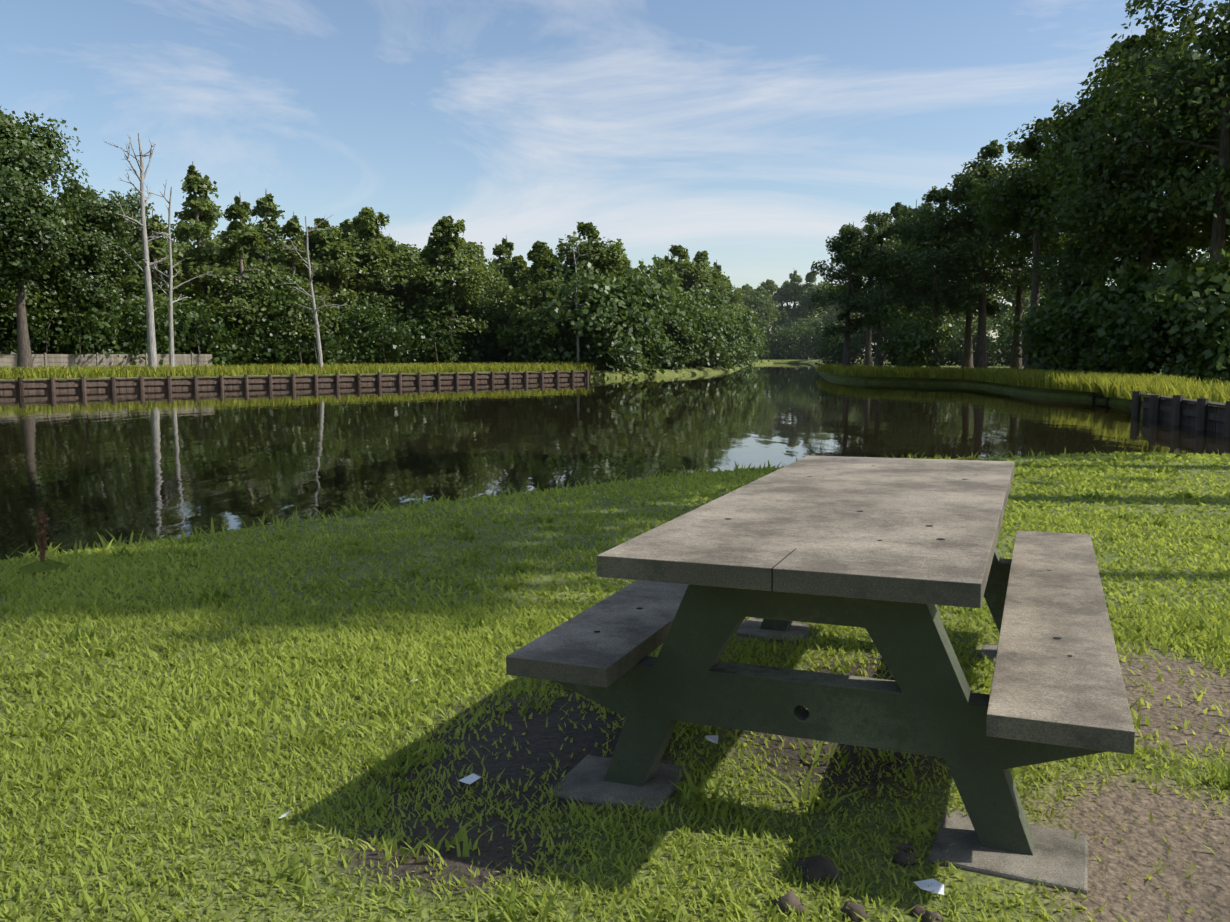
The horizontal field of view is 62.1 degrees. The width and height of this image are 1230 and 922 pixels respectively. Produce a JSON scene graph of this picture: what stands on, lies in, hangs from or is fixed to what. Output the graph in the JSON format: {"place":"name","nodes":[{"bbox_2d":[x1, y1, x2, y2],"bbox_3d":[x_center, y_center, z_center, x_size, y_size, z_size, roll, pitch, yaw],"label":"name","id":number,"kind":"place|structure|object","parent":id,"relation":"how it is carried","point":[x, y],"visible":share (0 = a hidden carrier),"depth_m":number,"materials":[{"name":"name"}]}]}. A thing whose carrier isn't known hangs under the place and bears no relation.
{"place":"outdoors","nodes":[
{"label":"outdoors","id":0,"kind":"place"},
{"bbox_2d":[0,361,662,378],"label":"tall bank grass","id":1,"kind":"structure","parent":0,"point":[87,371],"depth_m":51.79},
{"bbox_2d":[0,355,1229,921],"bbox_3d":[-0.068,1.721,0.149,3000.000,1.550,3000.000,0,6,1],"label":"ground","id":2,"kind":"structure","parent":0,"point":[1142,845],"depth_m":2.93,"materials":[{"name":"green plant"}]},
{"bbox_2d":[0,228,71,352],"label":"tree","id":3,"kind":"object","parent":2,"relation":"on","point":[36,293],"visible":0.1,"depth_m":51.75,"materials":[{"name":"green plant"}]},
{"bbox_2d":[18,507,68,573],"bbox_3d":[-3.460,0.485,6.156,0.292,0.426,0.272,-5,8,-41],"label":"dock weed","id":4,"kind":"object","parent":2,"relation":"on","point":[44,565],"visible":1,"depth_m":6.15,"materials":[{"name":"brown"}]},
{"bbox_2d":[0,106,92,368],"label":"tree","id":5,"kind":"object","parent":2,"relation":"on","point":[30,231],"visible":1,"depth_m":45.57,"materials":[{"name":"green plant"}]},
{"bbox_2d":[8,236,119,353],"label":"tree","id":6,"kind":"object","parent":2,"relation":"on","point":[52,278],"visible":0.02,"depth_m":53.47,"materials":[{"name":"green plant"}]},
{"bbox_2d":[25,171,150,353],"bbox_3d":[-28.073,-9.887,53.786,6.562,10.741,6.247,-2,6,-22],"label":"tree","id":7,"kind":"object","parent":2,"relation":"on","point":[99,260],"visible":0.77,"depth_m":52.93,"materials":[{"name":"green plant"}]},
{"bbox_2d":[0,272,194,367],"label":"thicket","id":8,"kind":"object","parent":2,"relation":"on","point":[80,343],"visible":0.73,"depth_m":52.40,"materials":[{"name":"green plant"}]},
{"bbox_2d":[0,353,211,367],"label":"fence","id":9,"kind":"object","parent":2,"relation":"on","point":[66,360],"visible":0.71,"depth_m":52.09,"materials":[{"name":"grey wood"}]},
{"bbox_2d":[105,133,168,371],"bbox_3d":[-22.505,-9.635,48.349,2.441,11.504,3.285,1,6,9],"label":"snag","id":10,"kind":"object","parent":2,"relation":"on","point":[151,344],"visible":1,"depth_m":48.40,"materials":[{"name":"grey plant"}]},
{"bbox_2d":[90,188,186,304],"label":"tree","id":11,"kind":"object","parent":2,"relation":"on","point":[134,207],"visible":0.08,"depth_m":58.35,"materials":[{"name":"green plant"}]},
{"bbox_2d":[111,210,205,329],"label":"tree","id":12,"kind":"object","parent":2,"relation":"on","point":[155,253],"visible":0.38,"depth_m":58.06,"materials":[{"name":"green plant"}]},
{"bbox_2d":[149,180,218,366],"bbox_3d":[-21.661,-8.994,50.870,3.150,9.702,2.569,-5,8,-41],"label":"snag","id":13,"kind":"object","parent":2,"relation":"on","point":[171,331],"visible":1,"depth_m":50.27,"materials":[{"name":"grey plant"}]},
{"bbox_2d":[161,194,229,275],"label":"tree","id":14,"kind":"object","parent":2,"relation":"on","point":[209,237],"visible":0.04,"depth_m":71.09,"materials":[{"name":"green plant"}]},
{"bbox_2d":[81,272,324,367],"bbox_3d":[-23.076,-7.932,58.255,14.514,5.921,7.015,-5,8,-42],"label":"thicket","id":15,"kind":"object","parent":2,"relation":"on","point":[216,340],"visible":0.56,"depth_m":57.97,"materials":[{"name":"green plant"}]},
{"bbox_2d":[158,161,253,320],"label":"tree","id":16,"kind":"object","parent":2,"relation":"on","point":[202,218],"visible":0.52,"depth_m":61.99,"materials":[{"name":"green plant"}]},
{"bbox_2d":[191,220,271,297],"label":"tree","id":17,"kind":"object","parent":2,"relation":"on","point":[249,250],"visible":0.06,"depth_m":68.26,"materials":[{"name":"green plant"}]},
{"bbox_2d":[193,192,303,364],"bbox_3d":[-21.767,-10.519,60.789,6.189,10.856,6.581,-1,6,-6],"label":"tree","id":18,"kind":"object","parent":2,"relation":"on","point":[244,294],"visible":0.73,"depth_m":59.71,"materials":[{"name":"green plant"}]},
{"bbox_2d":[247,191,287,268],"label":"tree","id":19,"kind":"object","parent":2,"relation":"on","point":[264,208],"visible":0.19,"depth_m":79.69,"materials":[{"name":"green plant"}]},
{"bbox_2d":[252,242,298,286],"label":"tree","id":20,"kind":"object","parent":2,"relation":"on","point":[275,259],"visible":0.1,"depth_m":74.00,"materials":[{"name":"green plant"}]},
{"bbox_2d":[0,370,588,392],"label":"bulkhead","id":21,"kind":"object","parent":2,"relation":"on","point":[51,384],"visible":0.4,"depth_m":49.75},
{"bbox_2d":[252,211,340,366],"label":"tree","id":22,"kind":"object","parent":2,"relation":"on","point":[291,227],"visible":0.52,"depth_m":61.66,"materials":[{"name":"green plant"}]},
{"bbox_2d":[281,214,345,368],"bbox_3d":[-16.166,-8.842,54.392,3.822,8.672,2.346,0,6,1],"label":"snag","id":23,"kind":"object","parent":2,"relation":"on","point":[318,342],"visible":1,"depth_m":54.55,"materials":[{"name":"grey plant"}]},
{"bbox_2d":[228,296,402,365],"bbox_3d":[-18.114,-7.876,62.914,11.633,4.746,5.622,-6,8,-44],"label":"thicket","id":24,"kind":"object","parent":2,"relation":"on","point":[334,352],"visible":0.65,"depth_m":62.88,"materials":[{"name":"green plant"}]},
{"bbox_2d":[291,218,373,363],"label":"tree","id":25,"kind":"object","parent":2,"relation":"on","point":[328,257],"visible":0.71,"depth_m":65.61,"materials":[{"name":"green plant"}]},
{"bbox_2d":[336,233,403,362],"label":"tree","id":26,"kind":"object","parent":2,"relation":"on","point":[358,239],"visible":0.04,"depth_m":70.11,"materials":[{"name":"green plant"}]},
{"bbox_2d":[329,207,422,364],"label":"tree","id":27,"kind":"object","parent":2,"relation":"on","point":[366,228],"visible":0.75,"depth_m":67.89,"materials":[{"name":"green plant"}]},
{"bbox_2d":[318,283,440,365],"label":"thicket","id":28,"kind":"object","parent":2,"relation":"on","point":[404,304],"visible":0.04,"depth_m":70.33,"materials":[{"name":"green plant"}]},
{"bbox_2d":[357,234,439,315],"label":"tree","id":29,"kind":"object","parent":2,"relation":"on","point":[406,253],"visible":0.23,"depth_m":71.82,"materials":[{"name":"green plant"}]},
{"bbox_2d":[344,288,517,364],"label":"thicket","id":30,"kind":"object","parent":2,"relation":"on","point":[406,348],"visible":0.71,"depth_m":67.80,"materials":[{"name":"green plant"}]},
{"bbox_2d":[393,236,482,363],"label":"tree","id":31,"kind":"object","parent":2,"relation":"on","point":[431,273],"visible":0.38,"depth_m":68.81,"materials":[{"name":"green plant"}]},
{"bbox_2d":[411,215,502,362],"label":"tree","id":32,"kind":"object","parent":2,"relation":"on","point":[444,232],"visible":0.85,"depth_m":68.53,"materials":[{"name":"green plant"}]},
{"bbox_2d":[423,241,507,303],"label":"tree","id":33,"kind":"object","parent":2,"relation":"on","point":[474,250],"visible":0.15,"depth_m":78.34,"materials":[{"name":"green plant"}]},
{"bbox_2d":[484,235,516,300],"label":"tree","id":34,"kind":"object","parent":2,"relation":"on","point":[505,249],"visible":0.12,"depth_m":83.85,"materials":[{"name":"green plant"}]},
{"bbox_2d":[439,293,576,364],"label":"thicket","id":35,"kind":"object","parent":2,"relation":"on","point":[504,351],"visible":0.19,"depth_m":71.83,"materials":[{"name":"green plant"}]},
{"bbox_2d":[495,255,539,359],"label":"tree","id":36,"kind":"object","parent":2,"relation":"on","point":[516,270],"visible":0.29,"depth_m":75.64,"materials":[{"name":"green plant"}]},
{"bbox_2d":[495,295,575,364],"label":"shrub","id":37,"kind":"object","parent":2,"relation":"on","point":[535,348],"visible":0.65,"depth_m":67.64,"materials":[{"name":"green plant"}]},
{"bbox_2d":[496,240,575,361],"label":"tree","id":38,"kind":"object","parent":2,"relation":"on","point":[540,254],"visible":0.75,"depth_m":69.08,"materials":[{"name":"green plant"}]},
{"bbox_2d":[523,260,663,375],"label":"shrub","id":39,"kind":"object","parent":2,"relation":"on","point":[603,295],"visible":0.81,"depth_m":67.03,"materials":[{"name":"green plant"}]},
{"bbox_2d":[550,222,649,325],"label":"tree","id":40,"kind":"object","parent":2,"relation":"on","point":[600,256],"visible":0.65,"depth_m":70.94,"materials":[{"name":"green plant"}]},
{"bbox_2d":[279,679,943,894],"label":"litter scraps","id":41,"kind":"object","parent":2,"relation":"on","point":[936,886],"visible":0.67,"depth_m":2.40,"materials":[{"name":"white paper"}]},
{"bbox_2d":[569,306,656,371],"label":"shrub","id":42,"kind":"object","parent":2,"relation":"on","point":[595,347],"visible":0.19,"depth_m":67.94,"materials":[{"name":"green plant"}]},
{"bbox_2d":[0,450,1229,921],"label":"lawn grass","id":43,"kind":"structure","parent":2,"relation":"on","point":[480,622],"depth_m":3.73,"materials":[{"name":"plant"}]},
{"bbox_2d":[5,446,1226,558],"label":"shore weeds","id":44,"kind":"object","parent":2,"relation":"on","point":[295,518],"visible":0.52,"depth_m":8.62,"materials":[{"name":"green plant"}]},
{"bbox_2d":[547,755,689,811],"bbox_3d":[0.016,0.970,3.006,0.340,0.069,0.320,0,5,20],"label":"foot pad","id":45,"kind":"object","parent":2,"relation":"on","point":[584,778],"visible":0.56,"depth_m":2.95,"materials":[{"name":"concrete"}]},
{"bbox_2d":[579,257,681,373],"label":"tree","id":46,"kind":"object","parent":2,"relation":"on","point":[661,290],"visible":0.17,"depth_m":72.21,"materials":[{"name":"green plant"}]},
{"bbox_2d":[627,314,670,375],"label":"shrub","id":47,"kind":"object","parent":2,"relation":"on","point":[649,339],"visible":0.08,"depth_m":72.62,"materials":[{"name":"green plant"}]},
{"bbox_2d":[654,265,693,307],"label":"tree","id":48,"kind":"object","parent":2,"relation":"on","point":[672,278],"visible":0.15,"depth_m":86.38,"materials":[{"name":"green plant"}]},
{"bbox_2d":[648,305,705,371],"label":"shrub","id":49,"kind":"object","parent":2,"relation":"on","point":[689,335],"visible":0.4,"depth_m":76.72,"materials":[{"name":"green plant"}]},
{"bbox_2d":[653,291,709,369],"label":"shrub","id":50,"kind":"object","parent":2,"relation":"on","point":[674,314],"visible":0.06,"depth_m":78.82,"materials":[{"name":"green plant"}]},
{"bbox_2d":[651,245,712,293],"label":"tree","id":51,"kind":"object","parent":2,"relation":"on","point":[691,275],"visible":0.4,"depth_m":95.00,"materials":[{"name":"green plant"}]},
{"bbox_2d":[663,300,732,368],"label":"shrub","id":52,"kind":"object","parent":2,"relation":"on","point":[711,326],"visible":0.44,"depth_m":82.03,"materials":[{"name":"green plant"}]},
{"bbox_2d":[675,278,730,367],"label":"tree","id":53,"kind":"object","parent":2,"relation":"on","point":[707,295],"visible":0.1,"depth_m":87.08,"materials":[{"name":"green plant"}]},
{"bbox_2d":[684,250,734,314],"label":"tree","id":54,"kind":"object","parent":2,"relation":"on","point":[704,254],"visible":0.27,"depth_m":99.83,"materials":[{"name":"green plant"}]},
{"bbox_2d":[693,306,748,368],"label":"shrub","id":55,"kind":"object","parent":2,"relation":"on","point":[732,350],"visible":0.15,"depth_m":87.11,"materials":[{"name":"green plant"}]},
{"bbox_2d":[719,280,747,312],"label":"tree","id":56,"kind":"object","parent":2,"relation":"on","point":[734,296],"visible":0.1,"depth_m":121.06,"materials":[{"name":"green plant"}]},
{"bbox_2d":[713,305,755,370],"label":"shrub","id":57,"kind":"object","parent":2,"relation":"on","point":[732,317],"visible":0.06,"depth_m":91.65,"materials":[{"name":"green plant"}]},
{"bbox_2d":[719,307,765,366],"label":"shrub","id":58,"kind":"object","parent":2,"relation":"on","point":[743,319],"visible":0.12,"depth_m":105.35,"materials":[{"name":"green plant"}]},
{"bbox_2d":[733,305,769,368],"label":"shrub","id":59,"kind":"object","parent":2,"relation":"on","point":[760,351],"visible":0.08,"depth_m":114.16,"materials":[{"name":"green plant"}]},
{"bbox_2d":[740,285,787,331],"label":"tree","id":60,"kind":"object","parent":2,"relation":"on","point":[756,297],"visible":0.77,"depth_m":188.14,"materials":[{"name":"green plant"}]},
{"bbox_2d":[760,279,782,333],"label":"tree","id":61,"kind":"object","parent":2,"relation":"on","point":[770,285],"visible":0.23,"depth_m":201.10,"materials":[{"name":"green plant"}]},
{"bbox_2d":[735,617,819,643],"bbox_3d":[0.723,0.796,4.674,0.340,0.069,0.360,4,5,31],"label":"foot pad","id":62,"kind":"object","parent":2,"relation":"on","point":[750,626],"visible":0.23,"depth_m":4.59,"materials":[{"name":"concrete"}]},
{"bbox_2d":[757,323,801,358],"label":"thicket","id":63,"kind":"object","parent":2,"relation":"on","point":[786,332],"visible":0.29,"depth_m":181.21,"materials":[{"name":"green plant"}]},
{"bbox_2d":[764,270,818,335],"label":"tree","id":64,"kind":"object","parent":2,"relation":"on","point":[795,277],"visible":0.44,"depth_m":198.95,"materials":[{"name":"green plant"}]},
{"bbox_2d":[759,323,823,359],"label":"thicket","id":65,"kind":"object","parent":2,"relation":"on","point":[784,347],"visible":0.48,"depth_m":181.09,"materials":[{"name":"green plant"}]},
{"bbox_2d":[768,280,816,323],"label":"tree","id":66,"kind":"object","parent":2,"relation":"on","point":[781,292],"visible":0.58,"depth_m":200.70,"materials":[{"name":"green plant"}]},
{"bbox_2d":[789,272,828,327],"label":"tree","id":67,"kind":"object","parent":2,"relation":"on","point":[806,290],"visible":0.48,"depth_m":196.94,"materials":[{"name":"green plant"}]},
{"bbox_2d":[506,455,1134,855],"bbox_3d":[0.883,0.494,3.638,1.560,0.764,2.592,2,7,23],"label":"picnic table","id":68,"kind":"object","parent":2,"relation":"on","point":[888,555],"visible":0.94,"depth_m":2.77,"materials":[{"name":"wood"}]},
{"bbox_2d":[780,318,864,359],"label":"thicket","id":69,"kind":"object","parent":2,"relation":"on","point":[802,347],"visible":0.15,"depth_m":180.48,"materials":[{"name":"green plant"}]},
{"bbox_2d":[809,221,887,366],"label":"tree","id":70,"kind":"object","parent":2,"relation":"on","point":[844,233],"visible":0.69,"depth_m":65.54,"materials":[{"name":"green plant"}]},
{"bbox_2d":[769,842,942,921],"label":"rocks","id":71,"kind":"object","parent":2,"relation":"on","point":[819,866],"visible":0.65,"depth_m":2.42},
{"bbox_2d":[817,214,912,365],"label":"tree","id":72,"kind":"object","parent":2,"relation":"on","point":[868,357],"visible":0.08,"depth_m":77.85,"materials":[{"name":"green plant"}]},
{"bbox_2d":[808,313,940,365],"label":"thicket","id":73,"kind":"object","parent":2,"relation":"on","point":[833,353],"visible":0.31,"depth_m":97.44,"materials":[{"name":"green plant"}]},
{"bbox_2d":[836,210,932,366],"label":"tree","id":74,"kind":"object","parent":2,"relation":"on","point":[879,300],"visible":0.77,"depth_m":64.32,"materials":[{"name":"green plant"}]},
{"bbox_2d":[862,199,950,323],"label":"tree","id":75,"kind":"object","parent":2,"relation":"on","point":[906,211],"visible":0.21,"depth_m":72.34,"materials":[{"name":"green plant"}]},
{"bbox_2d":[875,304,957,367],"bbox_3d":[17.388,-6.990,59.861,4.129,4.606,4.270,5,8,42],"label":"shrub","id":76,"kind":"object","parent":2,"relation":"on","point":[915,335],"visible":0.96,"depth_m":59.42,"materials":[{"name":"green plant"}]},
{"bbox_2d":[878,186,1008,367],"bbox_3d":[20.347,-11.172,63.709,7.697,11.523,9.253,-1,6,-11],"label":"tree","id":77,"kind":"object","parent":2,"relation":"on","point":[934,298],"visible":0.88,"depth_m":62.35,"materials":[{"name":"green plant"}]},
{"bbox_2d":[940,281,988,364],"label":"tree","id":78,"kind":"object","parent":2,"relation":"on","point":[960,317],"visible":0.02,"depth_m":97.22,"materials":[{"name":"green plant"}]},
{"bbox_2d":[904,188,1044,368],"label":"tree","id":79,"kind":"object","parent":2,"relation":"on","point":[967,360],"visible":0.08,"depth_m":71.22,"materials":[{"name":"green plant"}]},
{"bbox_2d":[922,139,1031,369],"bbox_3d":[22.364,-12.223,61.948,6.402,14.097,6.522,-1,6,-10],"label":"tree","id":80,"kind":"object","parent":2,"relation":"on","point":[993,149],"visible":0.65,"depth_m":61.08,"materials":[{"name":"green plant"}]},
{"bbox_2d":[924,305,1029,365],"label":"thicket","id":81,"kind":"object","parent":2,"relation":"on","point":[953,352],"visible":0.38,"depth_m":94.02,"materials":[{"name":"green plant"}]},
{"bbox_2d":[975,642,997,663],"bbox_3d":[1.702,0.841,4.245,0.360,0.069,0.320,1,5,30],"label":"foot pad","id":82,"kind":"object","parent":2,"relation":"on","point":[990,648],"visible":0.12,"depth_m":4.31,"materials":[{"name":"concrete"}]},
{"bbox_2d":[928,809,1087,894],"bbox_3d":[1.007,1.012,2.603,0.360,0.069,0.340,3,5,25],"label":"foot pad","id":83,"kind":"object","parent":2,"relation":"on","point":[1058,859],"visible":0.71,"depth_m":2.54,"materials":[{"name":"concrete"}]},
{"bbox_2d":[941,140,1074,368],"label":"tree","id":84,"kind":"object","parent":2,"relation":"on","point":[1015,361],"visible":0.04,"depth_m":67.27,"materials":[{"name":"green plant"}]},
{"bbox_2d":[986,265,1044,363],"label":"tree","id":85,"kind":"object","parent":2,"relation":"on","point":[1005,308],"visible":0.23,"depth_m":108.38,"materials":[{"name":"green plant"}]},
{"bbox_2d":[988,317,1051,365],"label":"thicket","id":86,"kind":"object","parent":2,"relation":"on","point":[1006,355],"visible":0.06,"depth_m":90.38,"materials":[{"name":"green plant"}]},
{"bbox_2d":[816,363,1229,402],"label":"bank reeds","id":87,"kind":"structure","parent":2,"relation":"on","point":[1117,385],"depth_m":36.40,"materials":[{"name":"plant"}]},
{"bbox_2d":[965,117,1111,368],"bbox_3d":[23.378,-11.423,55.410,8.127,13.843,9.436,4,7,33],"label":"tree","id":88,"kind":"object","parent":2,"relation":"on","point":[1030,144],"visible":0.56,"depth_m":54.42,"materials":[{"name":"green plant"}]},
{"bbox_2d":[1002,276,1107,372],"bbox_3d":[22.191,-6.478,50.712,5.162,5.758,5.338,1,6,10],"label":"shrub","id":89,"kind":"object","parent":2,"relation":"on","point":[1043,347],"visible":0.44,"depth_m":49.91,"materials":[{"name":"green plant"}]},
{"bbox_2d":[1008,143,1117,369],"bbox_3d":[28.331,-13.446,62.948,7.896,16.434,7.750,4,7,33],"label":"tree","id":90,"kind":"object","parent":2,"relation":"on","point":[1020,260],"visible":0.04,"depth_m":62.74,"materials":[{"name":"green plant"}]},
{"bbox_2d":[1033,279,1128,373],"bbox_3d":[21.831,-5.735,45.746,4.804,5.182,4.646,-1,6,-12],"label":"shrub","id":91,"kind":"object","parent":2,"relation":"on","point":[1075,331],"visible":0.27,"depth_m":45.70,"materials":[{"name":"green plant"}]},
{"bbox_2d":[1019,76,1188,369],"bbox_3d":[22.697,-10.661,47.581,7.540,14.028,7.216,1,6,9],"label":"tree","id":92,"kind":"object","parent":2,"relation":"on","point":[1075,282],"visible":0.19,"depth_m":47.26,"materials":[{"name":"green plant"}]},
{"bbox_2d":[985,34,1224,371],"bbox_3d":[26.343,-13.427,55.051,12.322,18.107,10.612,1,6,7],"label":"tree","id":93,"kind":"object","parent":2,"relation":"on","point":[1132,40],"visible":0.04,"depth_m":53.83,"materials":[{"name":"green plant"}]},
{"bbox_2d":[1023,18,1229,370],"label":"tree","id":94,"kind":"object","parent":2,"relation":"on","point":[1143,248],"visible":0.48,"depth_m":43.72,"materials":[{"name":"green plant"}]},
{"bbox_2d":[1062,258,1192,375],"bbox_3d":[21.904,-5.401,41.888,6.348,5.675,6.584,-3,7,-30],"label":"shrub","id":95,"kind":"object","parent":2,"relation":"on","point":[1118,303],"visible":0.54,"depth_m":41.55,"materials":[{"name":"green plant"}]},
{"bbox_2d":[1057,0,1229,380],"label":"tree","id":96,"kind":"object","parent":2,"relation":"on","point":[1216,181],"visible":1,"depth_m":39.37,"materials":[{"name":"green plant"}]},
{"bbox_2d":[1092,269,1226,379],"bbox_3d":[22.243,-4.796,39.456,5.771,5.170,5.639,-2,6,-14],"label":"shrub","id":97,"kind":"object","parent":2,"relation":"on","point":[1181,368],"visible":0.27,"depth_m":39.04,"materials":[{"name":"green plant"}]},
{"bbox_2d":[1094,50,1228,371],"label":"tree","id":98,"kind":"object","parent":2,"relation":"on","point":[1202,55],"depth_m":51.63,"materials":[{"name":"green plant"}]},
{"bbox_2d":[1131,391,1229,436],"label":"bulkhead","id":99,"kind":"object","parent":2,"relation":"on","point":[1200,415],"visible":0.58,"depth_m":23.02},
{"bbox_2d":[1132,248,1229,384],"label":"shrub","id":100,"kind":"object","parent":2,"relation":"on","point":[1205,307],"visible":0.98,"depth_m":36.25,"materials":[{"name":"green plant"}]},
{"bbox_2d":[1140,87,1229,269],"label":"tree","id":101,"kind":"object","parent":2,"relation":"on","point":[1193,244],"visible":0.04,"depth_m":45.56,"materials":[{"name":"green plant"}]},
{"bbox_2d":[0,363,1229,560],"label":"water","id":102,"kind":"structure","parent":0,"point":[82,467],"depth_m":19.49,"materials":[{"name":"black liquid"}]},
{"bbox_2d":[0,0,1229,354],"label":"sky","id":103,"kind":"structure","parent":0,"point":[747,134],"materials":[{"name":"blue"}]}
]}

